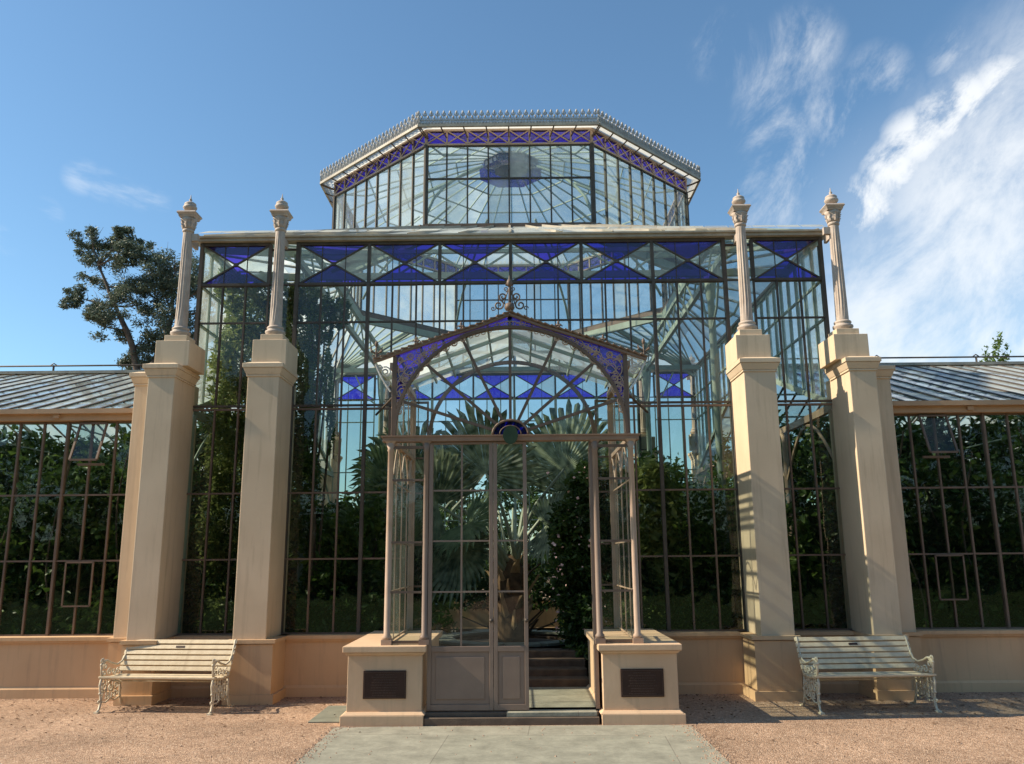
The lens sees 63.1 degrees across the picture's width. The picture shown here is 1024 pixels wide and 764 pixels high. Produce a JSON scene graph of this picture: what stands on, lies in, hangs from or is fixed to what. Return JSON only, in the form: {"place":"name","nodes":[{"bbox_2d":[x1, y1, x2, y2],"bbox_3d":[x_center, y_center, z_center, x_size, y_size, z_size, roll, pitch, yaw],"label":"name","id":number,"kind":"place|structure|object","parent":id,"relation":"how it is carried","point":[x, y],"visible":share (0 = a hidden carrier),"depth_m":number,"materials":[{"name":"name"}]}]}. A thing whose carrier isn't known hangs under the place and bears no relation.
{"place":"outdoors","nodes":[
{"label":"outdoors","id":0,"kind":"place"},
{"bbox_2d":[421,494,479,593],"bbox_3d":[-3.129,5.843,31.500,5.126,5.004,4.878,-10,-15,37],"label":"garden tree","id":1,"kind":"object","parent":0,"point":[452,524],"visible":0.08,"depth_m":29.93,"materials":[{"name":"green plant"}]},
{"bbox_2d":[0,570,1023,763],"bbox_3d":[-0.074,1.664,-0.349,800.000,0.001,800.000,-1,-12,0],"label":"gravel ground","id":2,"kind":"structure","parent":0,"point":[283,739],"depth_m":8.37,"materials":[{"name":"gravel"}]},
{"bbox_2d":[58,224,245,369],"bbox_3d":[-10.662,0.969,24.739,5.841,11.877,3.198,-1,-12,0],"label":"gum tree","id":3,"kind":"object","parent":2,"relation":"on","point":[127,246],"visible":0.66,"depth_m":25.08,"materials":[{"name":"green plant"}]},
{"bbox_2d":[93,639,237,714],"bbox_3d":[-4.031,3.437,9.764,1.406,0.768,0.616,-2,-12,6],"label":"bench","id":4,"kind":"object","parent":2,"relation":"on","point":[215,676],"visible":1,"depth_m":9.92,"materials":[{"name":"beige wood"}]},
{"bbox_2d":[308,706,346,722],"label":"stone slab","id":5,"kind":"structure","parent":2,"relation":"on","point":[326,715],"depth_m":9.18,"materials":[{"name":"grey stone"}]},
{"bbox_2d":[1,692,1020,760],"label":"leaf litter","id":6,"kind":"object","parent":2,"relation":"on","point":[358,732],"visible":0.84,"depth_m":9.43,"materials":[{"name":"brown plant"}]},
{"bbox_2d":[460,475,562,597],"bbox_3d":[0.123,5.398,29.481,4.854,5.273,4.971,-1,-12,0],"label":"garden tree","id":7,"kind":"object","parent":2,"relation":"on","point":[509,497],"visible":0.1,"depth_m":28.98,"materials":[{"name":"green plant"}]},
{"bbox_2d":[0,109,1023,726],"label":"glasshouse","id":8,"kind":"structure","parent":2,"relation":"on","point":[846,383],"depth_m":11.00,"materials":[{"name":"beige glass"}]},
{"bbox_2d":[0,421,131,635],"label":"wing window","id":9,"kind":"structure","parent":8,"relation":"in","point":[62,494],"depth_m":11.17,"materials":[{"name":"brown glass"}]},
{"bbox_2d":[61,562,93,618],"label":"hopper window","id":10,"kind":"structure","parent":8,"relation":"in","point":[65,569],"depth_m":10.93,"materials":[{"name":"brown metal"}]},
{"bbox_2d":[68,422,107,460],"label":"vent window","id":11,"kind":"structure","parent":8,"relation":"in","point":[83,423],"depth_m":11.26,"materials":[{"name":"grey metal"}]},
{"bbox_2d":[177,408,245,634],"bbox_3d":[-3.908,1.837,11.152,0.993,3.000,0.045,-1,-12,0],"label":"window","id":12,"kind":"structure","parent":8,"relation":"in","point":[238,410],"depth_m":11.13,"materials":[{"name":"brown metal"}]},
{"bbox_2d":[193,284,269,407],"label":"window","id":13,"kind":"structure","parent":8,"relation":"in","point":[220,323],"depth_m":11.69,"materials":[{"name":"brown metal"}]},
{"bbox_2d":[193,294,332,471],"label":"side window","id":14,"kind":"structure","parent":8,"relation":"in","point":[206,328],"depth_m":12.27,"materials":[{"name":"clear glass"}]},
{"bbox_2d":[270,248,295,285],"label":"window","id":15,"kind":"structure","parent":8,"relation":"in","point":[289,249],"depth_m":11.91,"materials":[{"name":"brown metal"}]},
{"bbox_2d":[296,291,352,619],"bbox_3d":[-2.721,1.334,11.911,0.726,5.541,0.555,-1,-12,0],"label":"hanging creeper","id":16,"kind":"object","parent":8,"relation":"hanging from","point":[334,308],"visible":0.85,"depth_m":12.09,"materials":[{"name":"green plant"}]},
{"bbox_2d":[282,407,409,633],"bbox_3d":[-2.170,1.820,11.140,1.708,3.000,0.045,-1,-12,0],"label":"window","id":17,"kind":"structure","parent":8,"relation":"in","point":[310,558],"depth_m":11.16,"materials":[{"name":"brown glass"}]},
{"bbox_2d":[332,196,362,310],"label":"dome window","id":18,"kind":"structure","parent":8,"relation":"in","point":[357,290],"depth_m":16.01,"materials":[{"name":"beige glass"}]},
{"bbox_2d":[333,400,374,494],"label":"window","id":19,"kind":"structure","parent":8,"relation":"in","point":[347,422],"depth_m":20.26,"materials":[{"name":"brown glass"}]},
{"bbox_2d":[293,284,416,406],"bbox_3d":[-2.189,-0.524,11.634,1.708,1.768,0.045,-1,-12,0],"label":"window","id":20,"kind":"structure","parent":8,"relation":"in","point":[319,322],"depth_m":11.68,"materials":[{"name":"brown glass"}]},
{"bbox_2d":[332,144,428,249],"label":"dome window","id":21,"kind":"structure","parent":8,"relation":"in","point":[408,191],"depth_m":13.99,"materials":[{"name":"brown glass"}]},
{"bbox_2d":[391,367,413,639],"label":"porch side window","id":22,"kind":"structure","parent":8,"relation":"in","point":[401,485],"depth_m":10.26,"materials":[{"name":"beige glass"}]},
{"bbox_2d":[360,259,457,331],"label":"dome window","id":23,"kind":"structure","parent":8,"relation":"in","point":[445,311],"depth_m":18.92,"materials":[{"name":"clear glass"}]},
{"bbox_2d":[413,401,428,629],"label":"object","id":24,"kind":"structure","parent":8,"relation":"in","point":[417,402],"depth_m":11.32,"materials":[{"name":"brown metal"}]},
{"bbox_2d":[426,442,493,710],"bbox_3d":[-0.557,2.060,9.040,0.706,2.840,0.093,-1,-12,0],"label":"door","id":25,"kind":"structure","parent":8,"relation":"in","point":[459,678],"depth_m":8.86,"materials":[{"name":"beige glass"}]},
{"bbox_2d":[424,143,594,223],"bbox_3d":[-0.045,-3.160,13.368,2.721,1.411,0.067,-1,-12,0],"label":"dome window","id":26,"kind":"structure","parent":8,"relation":"in","point":[520,175],"depth_m":13.38,"materials":[{"name":"brown glass"}]},
{"bbox_2d":[493,441,528,709],"bbox_3d":[-0.014,2.055,9.037,0.371,2.840,0.093,-1,-12,0],"label":"door","id":27,"kind":"structure","parent":8,"relation":"in","point":[511,663],"depth_m":8.87,"materials":[{"name":"beige glass"}]},
{"bbox_2d":[415,282,607,390],"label":"window","id":28,"kind":"structure","parent":8,"relation":"in","point":[601,319],"depth_m":11.69,"materials":[{"name":"brown glass"}]},
{"bbox_2d":[455,279,570,332],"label":"dome window","id":29,"kind":"structure","parent":8,"relation":"in","point":[536,287],"depth_m":19.69,"materials":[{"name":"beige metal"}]},
{"bbox_2d":[398,397,639,599],"bbox_3d":[0.077,2.741,19.926,6.102,4.780,0.067,-1,-12,0],"label":"window","id":30,"kind":"structure","parent":8,"relation":"in","point":[596,398],"depth_m":20.29,"materials":[{"name":"green glass"}]},
{"bbox_2d":[588,442,599,708],"bbox_3d":[0.924,2.131,9.435,0.044,2.840,0.720,-1,-12,4],"label":"door","id":31,"kind":"structure","parent":8,"relation":"in","point":[595,652],"depth_m":9.13,"materials":[{"name":"beige glass"}]},
{"bbox_2d":[594,400,617,628],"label":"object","id":32,"kind":"structure","parent":8,"relation":"in","point":[595,401],"depth_m":11.23,"materials":[{"name":"brown metal"}]},
{"bbox_2d":[567,257,664,330],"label":"dome window","id":33,"kind":"structure","parent":8,"relation":"in","point":[624,302],"depth_m":18.72,"materials":[{"name":"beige glass"}]},
{"bbox_2d":[609,365,632,637],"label":"porch side window","id":34,"kind":"structure","parent":8,"relation":"in","point":[626,481],"depth_m":10.25,"materials":[{"name":"beige glass"}]},
{"bbox_2d":[589,143,689,246],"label":"dome window","id":35,"kind":"structure","parent":8,"relation":"in","point":[618,159],"depth_m":14.08,"materials":[{"name":"brown glass"}]},
{"bbox_2d":[604,281,730,403],"bbox_3d":[2.165,-0.566,11.603,1.708,1.768,0.045,-1,-12,0],"label":"window","id":36,"kind":"structure","parent":8,"relation":"in","point":[702,317],"depth_m":11.64,"materials":[{"name":"brown metal"}]},
{"bbox_2d":[654,397,696,472],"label":"window","id":37,"kind":"structure","parent":8,"relation":"in","point":[668,419],"depth_m":20.23,"materials":[{"name":"brown metal"}]},
{"bbox_2d":[661,192,689,305],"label":"dome window","id":38,"kind":"structure","parent":8,"relation":"in","point":[667,290],"depth_m":15.94,"materials":[{"name":"beige glass"}]},
{"bbox_2d":[613,404,745,631],"bbox_3d":[2.184,1.779,11.110,1.708,3.000,0.045,-1,-12,0],"label":"window","id":39,"kind":"structure","parent":8,"relation":"in","point":[707,406],"depth_m":11.10,"materials":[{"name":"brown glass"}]},
{"bbox_2d":[725,244,752,280],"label":"window","id":40,"kind":"structure","parent":8,"relation":"in","point":[725,244],"depth_m":11.77,"materials":[{"name":"brown metal"}]},
{"bbox_2d":[695,287,831,468],"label":"side window","id":41,"kind":"structure","parent":8,"relation":"in","point":[795,388],"depth_m":13.11,"materials":[{"name":"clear glass"}]},
{"bbox_2d":[752,279,831,402],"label":"window","id":42,"kind":"structure","parent":8,"relation":"in","point":[802,317],"depth_m":11.63,"materials":[{"name":"brown metal"}]},
{"bbox_2d":[778,403,851,630],"bbox_3d":[3.922,1.762,11.098,0.993,3.000,0.045,-1,-12,0],"label":"window","id":43,"kind":"structure","parent":8,"relation":"in","point":[809,405],"depth_m":11.09,"materials":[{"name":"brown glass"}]},
{"bbox_2d":[918,415,958,452],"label":"vent window","id":44,"kind":"structure","parent":8,"relation":"in","point":[919,416],"depth_m":11.17,"materials":[{"name":"grey metal"}]},
{"bbox_2d":[934,555,968,611],"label":"hopper window","id":45,"kind":"structure","parent":8,"relation":"in","point":[935,557],"depth_m":10.86,"materials":[{"name":"brown metal"}]},
{"bbox_2d":[894,413,1023,628],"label":"wing window","id":46,"kind":"structure","parent":8,"relation":"in","point":[990,486],"depth_m":11.10,"materials":[{"name":"brown glass"}]},
{"bbox_2d":[529,648,588,686],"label":"stone steps","id":47,"kind":"structure","parent":2,"relation":"on","point":[554,667],"depth_m":10.80,"materials":[{"name":"brown stone"}]},
{"bbox_2d":[530,498,621,566],"bbox_3d":[2.809,5.842,30.508,4.674,4.593,5.288,3,-12,-17],"label":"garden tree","id":48,"kind":"object","parent":2,"relation":"on","point":[537,533],"depth_m":30.03,"materials":[{"name":"green plant"}]},
{"bbox_2d":[794,635,941,714],"bbox_3d":[4.015,3.311,9.474,1.370,0.768,0.616,0,-12,-3],"label":"bench","id":49,"kind":"object","parent":2,"relation":"on","point":[813,676],"visible":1,"depth_m":9.64,"materials":[{"name":"beige wood"}]},
{"bbox_2d":[980,331,1018,465],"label":"tree","id":50,"kind":"object","parent":2,"relation":"on","point":[996,347],"visible":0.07,"depth_m":41.78,"materials":[{"name":"green plant"}]},
{"bbox_2d":[0,0,1023,554],"label":"sky","id":51,"kind":"structure","parent":0,"point":[113,113],"materials":[{"name":"blue"}]},
{"bbox_2d":[296,725,728,763],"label":"path","id":52,"kind":"structure","parent":0,"point":[617,744],"depth_m":7.66,"materials":[{"name":"grey concrete"}]},
{"bbox_2d":[443,630,599,717],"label":"floor","id":53,"kind":"structure","parent":0,"point":[560,697],"depth_m":9.54,"materials":[{"name":"stone"}]},
{"bbox_2d":[338,443,433,624],"bbox_3d":[-1.891,2.589,12.590,1.435,3.348,1.017,-3,-12,10],"label":"palm","id":54,"kind":"object","parent":53,"relation":"on","point":[376,463],"visible":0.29,"depth_m":12.66,"materials":[{"name":"green plant"}]},
{"bbox_2d":[472,629,488,635],"bbox_3d":[-0.557,4.673,15.168,0.360,0.310,0.360,-1,-12,0],"label":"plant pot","id":55,"kind":"object","parent":53,"relation":"on","point":[480,630],"visible":0.18,"depth_m":15.10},
{"label":"garden bed","id":56,"kind":"structure","parent":0,"visible":0},
{"bbox_2d":[0,484,37,631],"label":"shrub","id":57,"kind":"object","parent":56,"relation":"on","point":[5,514],"visible":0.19,"depth_m":12.09,"materials":[{"name":"green plant"}]},
{"bbox_2d":[0,424,49,630],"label":"climbing vine","id":58,"kind":"object","parent":56,"relation":"on","point":[21,458],"visible":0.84,"depth_m":11.74,"materials":[{"name":"green plant"}]},
{"bbox_2d":[0,441,123,633],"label":"shrub","id":59,"kind":"object","parent":56,"relation":"on","point":[24,520],"visible":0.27,"depth_m":11.97,"materials":[{"name":"green plant"}]},
{"bbox_2d":[24,445,126,632],"bbox_3d":[-6.085,2.450,11.455,1.313,3.222,0.442,-4,-12,18],"label":"climbing vine","id":60,"kind":"object","parent":56,"relation":"on","point":[43,577],"visible":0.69,"depth_m":11.63,"materials":[{"name":"green plant"}]},
{"bbox_2d":[0,542,197,633],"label":"border planting","id":61,"kind":"object","parent":56,"relation":"on","point":[12,589],"visible":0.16,"depth_m":11.54,"materials":[{"name":"green plant"}]},
{"bbox_2d":[77,423,129,633],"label":"climbing vine","id":62,"kind":"object","parent":56,"relation":"on","point":[125,446],"visible":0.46,"depth_m":11.68,"materials":[{"name":"green plant"}]},
{"bbox_2d":[86,457,204,633],"bbox_3d":[-5.269,2.543,12.149,1.697,3.436,1.831,-1,-12,0],"label":"shrub","id":63,"kind":"object","parent":56,"relation":"on","point":[191,575],"visible":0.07,"depth_m":11.97,"materials":[{"name":"green plant"}]},
{"bbox_2d":[0,408,295,623],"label":"wing hedge","id":64,"kind":"object","parent":56,"relation":"on","point":[8,463],"visible":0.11,"depth_m":15.17,"materials":[{"name":"green plant"}]},
{"bbox_2d":[192,606,233,632],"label":"shrub","id":65,"kind":"object","parent":56,"relation":"on","point":[214,621],"visible":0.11,"depth_m":11.20,"materials":[{"name":"green plant"}]},
{"bbox_2d":[194,267,319,632],"bbox_3d":[-3.624,1.228,12.143,1.521,5.880,1.473,-1,-12,0],"label":"weeping fig","id":66,"kind":"object","parent":56,"relation":"on","point":[223,461],"visible":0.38,"depth_m":11.95,"materials":[{"name":"green plant"}]},
{"bbox_2d":[229,486,438,628],"bbox_3d":[-2.989,3.192,14.262,3.443,3.071,2.367,-1,-12,0],"label":"tall shrub","id":67,"kind":"object","parent":56,"relation":"on","point":[417,597],"visible":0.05,"depth_m":14.06,"materials":[{"name":"green plant"}]},
{"bbox_2d":[289,486,400,631],"bbox_3d":[-2.406,2.845,12.035,1.566,2.762,1.406,-1,-12,0],"label":"shrub","id":68,"kind":"object","parent":56,"relation":"on","point":[373,524],"visible":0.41,"depth_m":11.96,"materials":[{"name":"green plant"}]},
{"bbox_2d":[285,559,415,632],"bbox_3d":[-2.324,3.305,11.535,2.012,1.670,1.174,-1,-12,0],"label":"border planting","id":69,"kind":"object","parent":56,"relation":"on","point":[320,612],"visible":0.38,"depth_m":11.35,"materials":[{"name":"green plant"}]},
{"bbox_2d":[406,535,459,633],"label":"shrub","id":70,"kind":"object","parent":56,"relation":"on","point":[440,622],"visible":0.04,"depth_m":17.71,"materials":[{"name":"green plant"}]},
{"bbox_2d":[433,550,559,629],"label":"shrub","id":71,"kind":"object","parent":56,"relation":"on","point":[538,596],"visible":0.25,"depth_m":18.32,"materials":[{"name":"green plant"}]},
{"bbox_2d":[439,630,566,657],"bbox_3d":[0.014,4.211,12.955,2.514,0.494,2.513,-1,-12,0],"label":"stone planter","id":72,"kind":"object","parent":56,"relation":"on","point":[534,641],"visible":0.21,"depth_m":12.91,"materials":[{"name":"stone"}]},
{"bbox_2d":[347,396,621,641],"bbox_3d":[-0.209,2.064,12.752,4.453,3.814,2.079,3,-12,-16],"label":"fan palm","id":73,"kind":"object","parent":72,"relation":"in","point":[562,462],"visible":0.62,"depth_m":12.82,"materials":[{"name":"green plant"}]},
{"bbox_2d":[546,457,612,675],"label":"flowering shrub","id":74,"kind":"object","parent":56,"relation":"on","point":[571,581],"visible":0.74,"depth_m":11.76,"materials":[{"name":"green plant"}]},
{"bbox_2d":[602,441,708,629],"bbox_3d":[2.030,2.397,11.950,1.383,3.563,1.450,-1,-12,0],"label":"shrub","id":75,"kind":"object","parent":56,"relation":"on","point":[650,520],"visible":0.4,"depth_m":11.73,"materials":[{"name":"green plant"}]},
{"bbox_2d":[600,446,742,628],"bbox_3d":[2.933,2.850,14.219,3.356,3.576,2.312,-1,-12,0],"label":"tall shrub","id":76,"kind":"object","parent":56,"relation":"on","point":[652,455],"visible":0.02,"depth_m":14.30,"materials":[{"name":"green plant"}]},
{"bbox_2d":[612,553,742,629],"bbox_3d":[2.379,3.221,11.442,2.025,1.719,1.090,-1,-12,0],"label":"border planting","id":77,"kind":"object","parent":56,"relation":"on","point":[682,619],"visible":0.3,"depth_m":11.26,"materials":[{"name":"green plant"}]},
{"bbox_2d":[665,431,741,628],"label":"shrub","id":78,"kind":"object","parent":56,"relation":"on","point":[699,538],"visible":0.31,"depth_m":11.92,"materials":[{"name":"green plant"}]},
{"bbox_2d":[785,491,834,628],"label":"shrub","id":79,"kind":"object","parent":56,"relation":"on","point":[813,605],"visible":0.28,"depth_m":11.59,"materials":[{"name":"green plant"}]},
{"bbox_2d":[732,409,1023,627],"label":"wing hedge","id":80,"kind":"object","parent":56,"relation":"on","point":[802,468],"visible":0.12,"depth_m":15.22,"materials":[{"name":"green plant"}]},
{"bbox_2d":[820,450,950,627],"bbox_3d":[5.367,2.451,12.155,1.751,3.473,1.757,-1,-12,0],"label":"shrub","id":81,"kind":"object","parent":56,"relation":"on","point":[913,543],"visible":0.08,"depth_m":12.07,"materials":[{"name":"green plant"}]},
{"bbox_2d":[895,423,950,627],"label":"climbing vine","id":82,"kind":"object","parent":56,"relation":"on","point":[903,460],"visible":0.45,"depth_m":11.47,"materials":[{"name":"green plant"}]},
{"bbox_2d":[824,546,1023,627],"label":"border planting","id":83,"kind":"object","parent":56,"relation":"on","point":[1017,583],"visible":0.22,"depth_m":11.38,"materials":[{"name":"green plant"}]},
{"bbox_2d":[900,432,1023,626],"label":"shrub","id":84,"kind":"object","parent":56,"relation":"on","point":[1010,541],"visible":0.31,"depth_m":11.77,"materials":[{"name":"green plant"}]},
{"bbox_2d":[928,433,1011,625],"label":"climbing vine","id":85,"kind":"object","parent":56,"relation":"on","point":[975,526],"visible":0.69,"depth_m":11.59,"materials":[{"name":"green plant"}]},
{"bbox_2d":[987,415,1023,626],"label":"climbing vine","id":86,"kind":"object","parent":56,"relation":"on","point":[1014,446],"visible":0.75,"depth_m":11.67,"materials":[{"name":"green plant"}]},
{"bbox_2d":[998,464,1023,568],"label":"shrub","id":87,"kind":"object","parent":56,"relation":"on","point":[1021,499],"visible":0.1,"depth_m":12.31,"materials":[{"name":"green plant"}]}
]}

